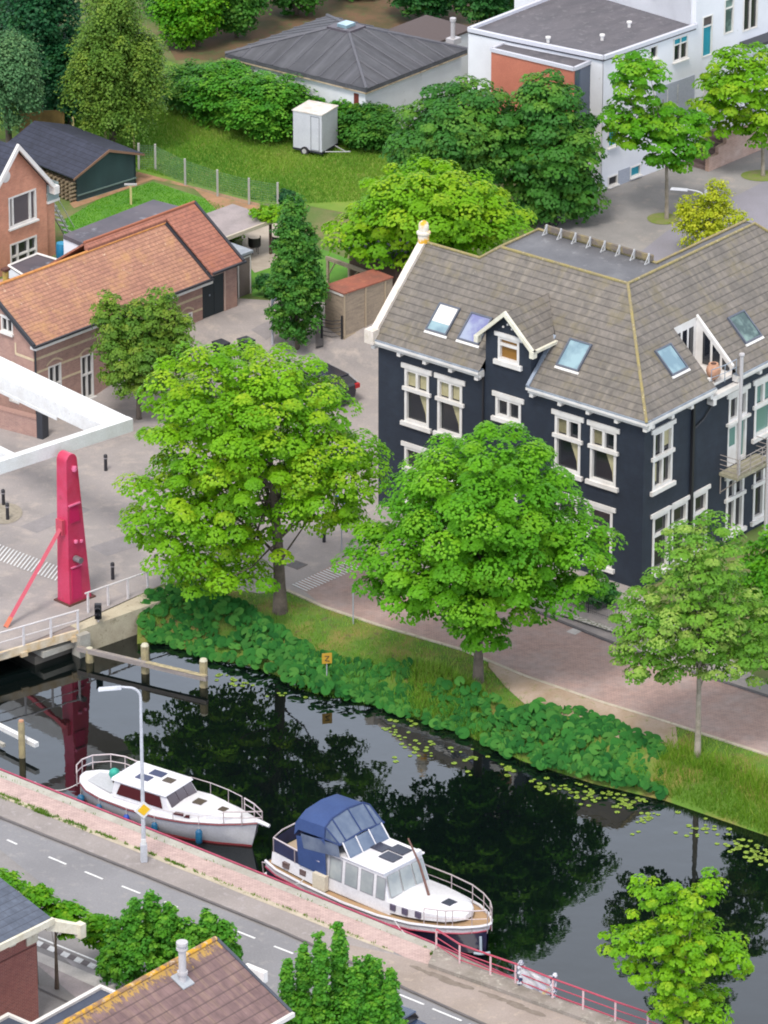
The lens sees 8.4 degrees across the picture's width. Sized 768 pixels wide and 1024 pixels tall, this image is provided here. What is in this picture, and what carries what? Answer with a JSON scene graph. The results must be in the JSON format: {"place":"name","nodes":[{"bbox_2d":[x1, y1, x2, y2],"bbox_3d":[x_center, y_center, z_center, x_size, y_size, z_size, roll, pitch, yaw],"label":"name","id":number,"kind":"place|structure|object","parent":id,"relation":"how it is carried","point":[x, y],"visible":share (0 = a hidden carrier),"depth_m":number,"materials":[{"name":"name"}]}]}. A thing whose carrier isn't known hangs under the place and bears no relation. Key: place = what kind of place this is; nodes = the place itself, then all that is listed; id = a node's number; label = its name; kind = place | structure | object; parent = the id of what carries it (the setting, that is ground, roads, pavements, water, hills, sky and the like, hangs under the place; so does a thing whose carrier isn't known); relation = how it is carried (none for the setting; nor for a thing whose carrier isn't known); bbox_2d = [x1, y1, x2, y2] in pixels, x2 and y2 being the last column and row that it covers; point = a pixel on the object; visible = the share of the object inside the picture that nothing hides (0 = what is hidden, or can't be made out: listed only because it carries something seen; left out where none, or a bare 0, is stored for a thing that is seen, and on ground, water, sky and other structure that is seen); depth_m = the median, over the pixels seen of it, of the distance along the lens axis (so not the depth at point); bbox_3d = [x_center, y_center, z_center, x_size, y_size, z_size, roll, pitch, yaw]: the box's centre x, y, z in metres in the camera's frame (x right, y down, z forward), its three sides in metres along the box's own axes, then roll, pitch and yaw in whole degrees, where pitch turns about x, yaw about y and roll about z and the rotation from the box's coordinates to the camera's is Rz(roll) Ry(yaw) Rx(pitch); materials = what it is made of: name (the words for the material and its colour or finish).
{"place":"outdoors","nodes":[
{"label":"outdoors","id":0,"kind":"place"},
{"bbox_2d":[60,181,222,233],"bbox_3d":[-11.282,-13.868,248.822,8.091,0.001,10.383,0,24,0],"label":"lawn","id":1,"kind":"structure","parent":0,"point":[138,196],"depth_m":251.03,"materials":[{"name":"green plant"}]},
{"bbox_2d":[0,60,422,216],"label":"meadow","id":2,"kind":"structure","parent":0,"point":[339,206],"depth_m":255.33,"materials":[{"name":"plant"}]},
{"bbox_2d":[0,0,88,105],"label":"dark tree","id":3,"kind":"object","parent":2,"relation":"on","point":[41,20],"visible":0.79,"depth_m":258.79,"materials":[{"name":"green plant"}]},
{"bbox_2d":[35,37,86,124],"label":"dark tree","id":4,"kind":"object","parent":2,"relation":"on","point":[51,85],"visible":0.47,"depth_m":259.10,"materials":[{"name":"green plant"}]},
{"bbox_2d":[54,0,175,151],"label":"larch tree","id":5,"kind":"object","parent":2,"relation":"on","point":[112,63],"visible":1,"depth_m":254.56,"materials":[{"name":"green plant"}]},
{"bbox_2d":[156,58,225,118],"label":"shrub","id":6,"kind":"object","parent":2,"relation":"on","point":[182,71],"visible":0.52,"depth_m":261.65,"materials":[{"name":"green plant"}]},
{"bbox_2d":[137,143,278,204],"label":"wire fence","id":7,"kind":"object","parent":2,"relation":"on","point":[157,161],"visible":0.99,"depth_m":251.85,"materials":[{"name":"metal"}]},
{"bbox_2d":[174,58,261,130],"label":"shrub","id":8,"kind":"object","parent":2,"relation":"on","point":[213,85],"visible":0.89,"depth_m":259.44,"materials":[{"name":"green plant"}]},
{"bbox_2d":[220,69,317,142],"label":"shrub","id":9,"kind":"object","parent":2,"relation":"on","point":[261,110],"visible":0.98,"depth_m":257.58,"materials":[{"name":"green plant"}]},
{"bbox_2d":[292,100,350,154],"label":"box trailer","id":10,"kind":"object","parent":2,"relation":"on","point":[315,125],"visible":1,"depth_m":256.52,"materials":[{"name":"metal"}]},
{"bbox_2d":[336,100,403,152],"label":"shrub","id":11,"kind":"object","parent":2,"relation":"on","point":[370,126],"visible":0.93,"depth_m":256.81,"materials":[{"name":"green plant"}]},
{"bbox_2d":[0,778,431,963],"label":"quay brick path","id":12,"kind":"structure","parent":0,"point":[404,948],"depth_m":192.00,"materials":[{"name":"pink brick"}]},
{"bbox_2d":[0,820,476,1023],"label":"road","id":13,"kind":"structure","parent":0,"point":[30,853],"depth_m":190.51,"materials":[{"name":"grey asphalt"}]},
{"bbox_2d":[0,808,479,1023],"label":"ground","id":14,"kind":"structure","parent":0,"point":[47,1003],"depth_m":186.92,"materials":[{"name":"grey concrete"}]},
{"bbox_2d":[19,883,60,983],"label":"pleached lime","id":15,"kind":"object","parent":14,"relation":"on","point":[39,895],"visible":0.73,"depth_m":182.83,"materials":[{"name":"green plant"}]},
{"bbox_2d":[0,878,85,1021],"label":"red brick house","id":16,"kind":"structure","parent":14,"relation":"on","point":[24,921],"depth_m":180.48,"materials":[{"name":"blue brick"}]},
{"bbox_2d":[48,899,92,989],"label":"pleached lime","id":17,"kind":"object","parent":14,"relation":"on","point":[67,910],"visible":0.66,"depth_m":182.84,"materials":[{"name":"green plant"}]},
{"bbox_2d":[29,984,114,1023],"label":"flat extension","id":18,"kind":"object","parent":14,"relation":"on","point":[76,1004],"visible":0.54,"depth_m":177.71,"materials":[{"name":"white"}]},
{"bbox_2d":[37,952,121,990],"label":"pale footway","id":19,"kind":"structure","parent":14,"relation":"on","point":[81,975],"depth_m":185.17,"materials":[{"name":"grey concrete"}]},
{"bbox_2d":[78,913,112,949],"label":"pleached lime","id":20,"kind":"object","parent":14,"relation":"on","point":[96,924],"visible":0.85,"depth_m":184.55,"materials":[{"name":"green plant"}]},
{"bbox_2d":[95,889,243,989],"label":"dense tree","id":21,"kind":"object","parent":14,"relation":"on","point":[149,933],"visible":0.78,"depth_m":183.00,"materials":[{"name":"green plant"}]},
{"bbox_2d":[57,936,294,1023],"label":"brown roofed house","id":22,"kind":"structure","parent":14,"relation":"on","point":[214,980],"depth_m":174.45,"materials":[{"name":"tile"}]},
{"bbox_2d":[0,795,392,952],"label":"kerb strip","id":23,"kind":"object","parent":14,"relation":"on","point":[210,878],"visible":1,"depth_m":191.48,"materials":[{"name":"concrete"}]},
{"bbox_2d":[0,775,432,954],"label":"kerb weeds","id":24,"kind":"object","parent":23,"relation":"on","point":[43,812],"visible":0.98,"depth_m":194.87,"materials":[{"name":"green plant"}]},
{"bbox_2d":[0,797,395,954],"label":"walk","id":25,"kind":"structure","parent":14,"relation":"on","point":[298,926],"depth_m":191.85,"materials":[{"name":"concrete"}]},
{"bbox_2d":[98,685,147,862],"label":"street lamp","id":26,"kind":"object","parent":25,"relation":"on","point":[143,854],"visible":1,"depth_m":191.18,"materials":[{"name":"grey metal"}]},
{"bbox_2d":[0,771,456,954],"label":"quay coping","id":27,"kind":"object","parent":14,"relation":"on","point":[227,864],"visible":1,"depth_m":192.81,"materials":[{"name":"concrete"}]},
{"bbox_2d":[0,768,630,1023],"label":"quay rubbing beam","id":28,"kind":"structure","parent":27,"relation":"attached to","point":[271,877],"depth_m":191.84,"materials":[{"name":"red wood"}]},
{"bbox_2d":[0,816,485,1023],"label":"kerb","id":29,"kind":"structure","parent":14,"relation":"on","point":[239,913],"depth_m":190.07,"materials":[{"name":"concrete"}]},
{"bbox_2d":[277,921,408,1023],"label":"upright tree","id":30,"kind":"object","parent":14,"relation":"on","point":[359,991],"visible":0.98,"depth_m":178.18,"materials":[{"name":"green plant"}]},
{"bbox_2d":[428,946,629,1023],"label":"quay ledge","id":31,"kind":"object","parent":14,"relation":"on","point":[441,960],"visible":1,"depth_m":183.95,"materials":[{"name":"concrete"}]},
{"bbox_2d":[435,928,666,1023],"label":"quay railing","id":32,"kind":"object","parent":31,"relation":"on","point":[529,969],"visible":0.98,"depth_m":183.34,"materials":[{"name":"metal"}]},
{"bbox_2d":[596,866,754,1023],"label":"canal tree","id":33,"kind":"object","parent":14,"relation":"on","point":[689,957],"visible":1,"depth_m":176.92,"materials":[{"name":"green plant"}]},
{"bbox_2d":[242,223,282,272],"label":"terrace","id":34,"kind":"structure","parent":0,"point":[260,261],"depth_m":245.18,"materials":[{"name":"grey concrete"}]},
{"bbox_2d":[251,250,348,301],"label":"garden lawn","id":35,"kind":"structure","parent":0,"point":[338,272],"depth_m":242.61,"materials":[{"name":"green plant"}]},
{"bbox_2d":[158,0,479,59],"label":"woodland floor","id":36,"kind":"structure","parent":0,"point":[380,14],"depth_m":275.74,"materials":[{"name":"brown soil"}]},
{"bbox_2d":[140,0,230,49],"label":"background tree","id":37,"kind":"object","parent":36,"relation":"on","point":[189,21],"visible":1,"depth_m":270.18,"materials":[{"name":"green plant"}]},
{"bbox_2d":[209,0,271,37],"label":"background tree","id":38,"kind":"object","parent":36,"relation":"on","point":[238,15],"visible":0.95,"depth_m":271.68,"materials":[{"name":"green plant"}]},
{"bbox_2d":[387,0,470,18],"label":"background tree","id":39,"kind":"object","parent":36,"relation":"on","point":[436,8],"visible":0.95,"depth_m":274.20,"materials":[{"name":"green plant"}]},
{"bbox_2d":[0,635,767,1023],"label":"canal water","id":40,"kind":"structure","parent":0,"point":[550,873],"depth_m":200.08,"materials":[{"name":"black liquid"}]},
{"bbox_2d":[141,642,149,673],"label":"mooring pile","id":41,"kind":"object","parent":40,"relation":"in","point":[144,652],"visible":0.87,"depth_m":209.57,"materials":[{"name":"brown wood"}]},
{"bbox_2d":[76,645,207,681],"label":"guide beam","id":42,"kind":"structure","parent":41,"relation":"attached to","point":[155,666],"depth_m":209.45,"materials":[{"name":"brown wood"}]},
{"bbox_2d":[76,753,270,846],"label":"motor cruiser","id":43,"kind":"object","parent":40,"relation":"on","point":[170,795],"visible":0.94,"depth_m":197.19,"materials":[{"name":"white plastic"}]},
{"bbox_2d":[262,794,492,955],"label":"motor yacht","id":44,"kind":"object","parent":40,"relation":"on","point":[339,850],"visible":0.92,"depth_m":190.66,"materials":[{"name":"white plastic"}]},
{"bbox_2d":[0,298,767,694],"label":"street","id":45,"kind":"structure","parent":0,"point":[32,490],"depth_m":222.12,"materials":[{"name":"grey brick"}]},
{"bbox_2d":[0,405,48,439],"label":"garden wall","id":46,"kind":"structure","parent":45,"relation":"on","point":[36,425],"depth_m":229.21,"materials":[{"name":"brick"}]},
{"bbox_2d":[89,284,199,419],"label":"garden tree","id":47,"kind":"object","parent":45,"relation":"on","point":[150,342],"visible":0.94,"depth_m":228.71,"materials":[{"name":"green plant"}]},
{"bbox_2d":[0,0,767,684],"bbox_3d":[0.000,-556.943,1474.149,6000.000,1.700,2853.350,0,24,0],"label":"ground","id":48,"kind":"structure","parent":0,"point":[318,216],"depth_m":248.84,"materials":[{"name":"green plant"}]},
{"bbox_2d":[0,26,49,142],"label":"willow tree","id":49,"kind":"object","parent":48,"relation":"on","point":[20,87],"visible":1,"depth_m":254.87,"materials":[{"name":"green plant"}]},
{"bbox_2d":[0,141,59,276],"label":"brick house","id":50,"kind":"structure","parent":48,"relation":"on","point":[29,191],"depth_m":241.98,"materials":[{"name":"orange brick"}]},
{"bbox_2d":[8,188,38,230],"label":"window","id":51,"kind":"structure","parent":50,"relation":"in","point":[22,208],"depth_m":242.01,"materials":[{"name":"white paint"}]},
{"bbox_2d":[7,121,144,200],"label":"garden shed","id":52,"kind":"structure","parent":48,"relation":"on","point":[90,164],"depth_m":252.18,"materials":[{"name":"green wood"}]},
{"bbox_2d":[18,586,167,664],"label":"abutment","id":53,"kind":"object","parent":48,"relation":"on","point":[115,624],"visible":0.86,"depth_m":212.06,"materials":[{"name":"concrete"}]},
{"bbox_2d":[0,626,78,660],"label":"bridge deck","id":54,"kind":"structure","parent":53,"relation":"on","point":[68,633],"depth_m":210.27,"materials":[{"name":"beige concrete"}]},
{"bbox_2d":[4,450,95,627],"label":"bridge tower","id":55,"kind":"structure","parent":53,"relation":"on","point":[73,574],"depth_m":212.12,"materials":[{"name":"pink metal"}]},
{"bbox_2d":[0,356,132,474],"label":"balance frame","id":56,"kind":"object","parent":55,"relation":"on","point":[96,422],"visible":1,"depth_m":214.65,"materials":[{"name":"white metal"}]},
{"bbox_2d":[63,200,177,253],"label":"annex","id":57,"kind":"object","parent":48,"relation":"on","point":[72,240],"visible":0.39,"depth_m":240.03,"materials":[{"name":"white paint"}]},
{"bbox_2d":[0,200,246,413],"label":"coach house","id":58,"kind":"structure","parent":48,"relation":"on","point":[190,255],"depth_m":233.64,"materials":[{"name":"tile"}]},
{"bbox_2d":[202,271,225,318],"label":"door","id":59,"kind":"structure","parent":58,"relation":"in","point":[214,294],"depth_m":237.39,"materials":[{"name":"green paint"}]},
{"bbox_2d":[70,172,261,209],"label":"earth bed","id":60,"kind":"object","parent":48,"relation":"on","point":[215,200],"visible":0.7,"depth_m":251.52,"materials":[{"name":"brown soil"}]},
{"bbox_2d":[207,204,275,253],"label":"pavilion","id":61,"kind":"structure","parent":48,"relation":"on","point":[231,221],"depth_m":243.73,"materials":[{"name":"fabric"}]},
{"bbox_2d":[259,193,330,349],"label":"column tree","id":62,"kind":"object","parent":48,"relation":"on","point":[296,270],"visible":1,"depth_m":233.31,"materials":[{"name":"green plant"}]},
{"bbox_2d":[225,13,467,135],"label":"house","id":63,"kind":"structure","parent":48,"relation":"on","point":[329,58],"depth_m":260.24,"materials":[{"name":"grey tile"}]},
{"bbox_2d":[325,269,392,339],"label":"wooden shed","id":64,"kind":"structure","parent":48,"relation":"on","point":[357,302],"depth_m":236.00,"materials":[{"name":"brown wood"}]},
{"bbox_2d":[320,153,537,269],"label":"maple tree","id":65,"kind":"object","parent":48,"relation":"on","point":[457,222],"visible":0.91,"depth_m":236.96,"materials":[{"name":"green plant"}]},
{"bbox_2d":[379,74,537,195],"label":"chestnut tree","id":66,"kind":"object","parent":48,"relation":"on","point":[469,134],"visible":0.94,"depth_m":245.44,"materials":[{"name":"green plant"}]},
{"bbox_2d":[453,0,513,23],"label":"background tree","id":67,"kind":"object","parent":48,"relation":"on","point":[482,10],"visible":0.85,"depth_m":270.95,"materials":[{"name":"green plant"}]},
{"bbox_2d":[286,589,767,755],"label":"path kerb","id":68,"kind":"structure","parent":48,"relation":"on","point":[515,671],"depth_m":207.19,"materials":[{"name":"concrete"}]},
{"bbox_2d":[500,68,610,227],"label":"chestnut tree","id":69,"kind":"object","parent":48,"relation":"on","point":[559,174],"visible":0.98,"depth_m":245.73,"materials":[{"name":"green plant"}]},
{"bbox_2d":[364,219,767,588],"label":"corner house","id":70,"kind":"structure","parent":48,"relation":"on","point":[588,359],"depth_m":216.14,"materials":[{"name":"blue brick"}]},
{"bbox_2d":[400,362,431,433],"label":"window","id":71,"kind":"structure","parent":70,"relation":"in","point":[415,387],"depth_m":219.22,"materials":[{"name":"white paint"}]},
{"bbox_2d":[433,372,464,442],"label":"window","id":72,"kind":"structure","parent":70,"relation":"in","point":[449,389],"depth_m":218.21,"materials":[{"name":"white paint"}]},
{"bbox_2d":[491,390,523,427],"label":"window","id":73,"kind":"structure","parent":70,"relation":"in","point":[507,407],"depth_m":216.14,"materials":[{"name":"white paint"}]},
{"bbox_2d":[493,331,522,371],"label":"window","id":74,"kind":"structure","parent":70,"relation":"in","point":[508,345],"depth_m":215.09,"materials":[{"name":"white paint"}]},
{"bbox_2d":[551,408,583,481],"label":"window","id":75,"kind":"structure","parent":70,"relation":"in","point":[567,434],"depth_m":214.62,"materials":[{"name":"white paint"}]},
{"bbox_2d":[585,419,619,492],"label":"window","id":76,"kind":"structure","parent":70,"relation":"in","point":[602,445],"depth_m":213.62,"materials":[{"name":"white paint"}]},
{"bbox_2d":[650,504,672,577],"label":"window","id":77,"kind":"structure","parent":70,"relation":"in","point":[661,518],"depth_m":214.72,"materials":[{"name":"white paint"}]},
{"bbox_2d":[650,418,676,496],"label":"window","id":78,"kind":"structure","parent":70,"relation":"in","point":[663,449],"depth_m":213.36,"materials":[{"name":"white paint"}]},
{"bbox_2d":[724,477,746,541],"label":"window","id":79,"kind":"structure","parent":70,"relation":"in","point":[734,501],"depth_m":218.64,"materials":[{"name":"white paint"}]},
{"bbox_2d":[750,468,765,526],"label":"window","id":80,"kind":"structure","parent":70,"relation":"in","point":[758,486],"depth_m":219.92,"materials":[{"name":"white paint"}]},
{"bbox_2d":[751,374,767,443],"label":"window","id":81,"kind":"structure","parent":70,"relation":"in","point":[760,407],"depth_m":218.26,"materials":[{"name":"white paint"}]},
{"bbox_2d":[467,0,697,190],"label":"white block","id":82,"kind":"structure","parent":48,"relation":"on","point":[581,44],"depth_m":252.89,"materials":[{"name":"paint"}]},
{"bbox_2d":[514,0,767,137],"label":"white house","id":83,"kind":"structure","parent":48,"relation":"on","point":[723,23],"depth_m":255.46,"materials":[{"name":"paint"}]},
{"bbox_2d":[668,177,752,247],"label":"golden tree","id":84,"kind":"object","parent":48,"relation":"on","point":[687,212],"visible":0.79,"depth_m":243.69,"materials":[{"name":"yellow plant"}]},
{"bbox_2d":[685,126,767,171],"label":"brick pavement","id":85,"kind":"structure","parent":48,"relation":"on","point":[725,150],"depth_m":255.65,"materials":[{"name":"brown brick"}]},
{"bbox_2d":[729,524,767,683],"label":"round bush","id":86,"kind":"object","parent":48,"relation":"on","point":[757,576],"visible":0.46,"depth_m":202.97,"materials":[{"name":"green plant"}]},
{"bbox_2d":[389,15,468,81],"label":"side building","id":87,"kind":"structure","parent":0,"point":[431,27],"depth_m":266.17,"materials":[{"name":"white paint"}]},
{"bbox_2d":[137,583,767,835],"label":"bank","id":88,"kind":"structure","parent":0,"point":[224,629],"depth_m":208.82,"materials":[{"name":"green plant"}]},
{"bbox_2d":[111,338,393,614],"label":"maple tree","id":89,"kind":"object","parent":88,"relation":"on","point":[241,419],"visible":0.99,"depth_m":208.74,"materials":[{"name":"green plant"}]},
{"bbox_2d":[136,580,668,799],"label":"butterbur leaves","id":90,"kind":"object","parent":88,"relation":"on","point":[582,762],"visible":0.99,"depth_m":206.76,"materials":[{"name":"green plant"}]},
{"bbox_2d":[403,654,492,740],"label":"rough grass","id":91,"kind":"structure","parent":88,"relation":"on","point":[443,672],"depth_m":206.88,"materials":[{"name":"green plant"}]},
{"bbox_2d":[330,420,627,683],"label":"maple tree","id":92,"kind":"object","parent":88,"relation":"on","point":[480,553],"visible":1,"depth_m":202.72,"materials":[{"name":"green plant"}]},
{"bbox_2d":[488,662,677,747],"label":"bare soil","id":93,"kind":"structure","parent":88,"relation":"on","point":[529,690],"depth_m":205.19,"materials":[{"name":"brown soil"}]},
{"bbox_2d":[607,509,767,758],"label":"ash tree","id":94,"kind":"object","parent":88,"relation":"on","point":[692,610],"visible":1,"depth_m":197.67,"materials":[{"name":"green plant"}]},
{"bbox_2d":[651,729,767,833],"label":"tall grass","id":95,"kind":"structure","parent":88,"relation":"on","point":[752,781],"depth_m":199.46,"materials":[{"name":"green plant"}]},
{"bbox_2d":[328,945,587,1023],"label":"brown path","id":96,"kind":"structure","parent":0,"point":[475,1003],"depth_m":183.59,"materials":[{"name":"brick"}]},
{"bbox_2d":[297,558,767,752],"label":"brick path","id":97,"kind":"structure","parent":0,"point":[555,652],"depth_m":207.56,"materials":[{"name":"brown brick"}]},
{"bbox_2d":[535,147,767,250],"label":"back street","id":98,"kind":"structure","parent":0,"point":[622,220],"depth_m":251.16,"materials":[{"name":"concrete"}]},
{"bbox_2d":[647,213,678,224],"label":"tree pit","id":99,"kind":"object","parent":98,"relation":"on","point":[656,218],"visible":0.88,"depth_m":248.90,"materials":[{"name":"green plant"}]},
{"bbox_2d":[597,48,714,218],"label":"street tree","id":100,"kind":"object","parent":99,"relation":"on","point":[665,138],"visible":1,"depth_m":246.18,"materials":[{"name":"green plant"}]},
{"bbox_2d":[741,170,767,180],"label":"tree pit","id":101,"kind":"object","parent":98,"relation":"on","point":[753,175],"visible":1,"depth_m":254.27,"materials":[{"name":"green plant"}]},
{"bbox_2d":[685,41,767,175],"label":"street tree","id":102,"kind":"object","parent":101,"relation":"on","point":[734,87],"visible":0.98,"depth_m":251.88,"materials":[{"name":"green plant"}]},
{"bbox_2d":[642,181,767,260],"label":"back road","id":103,"kind":"structure","parent":0,"point":[753,202],"depth_m":249.05,"materials":[{"name":"grey asphalt"}]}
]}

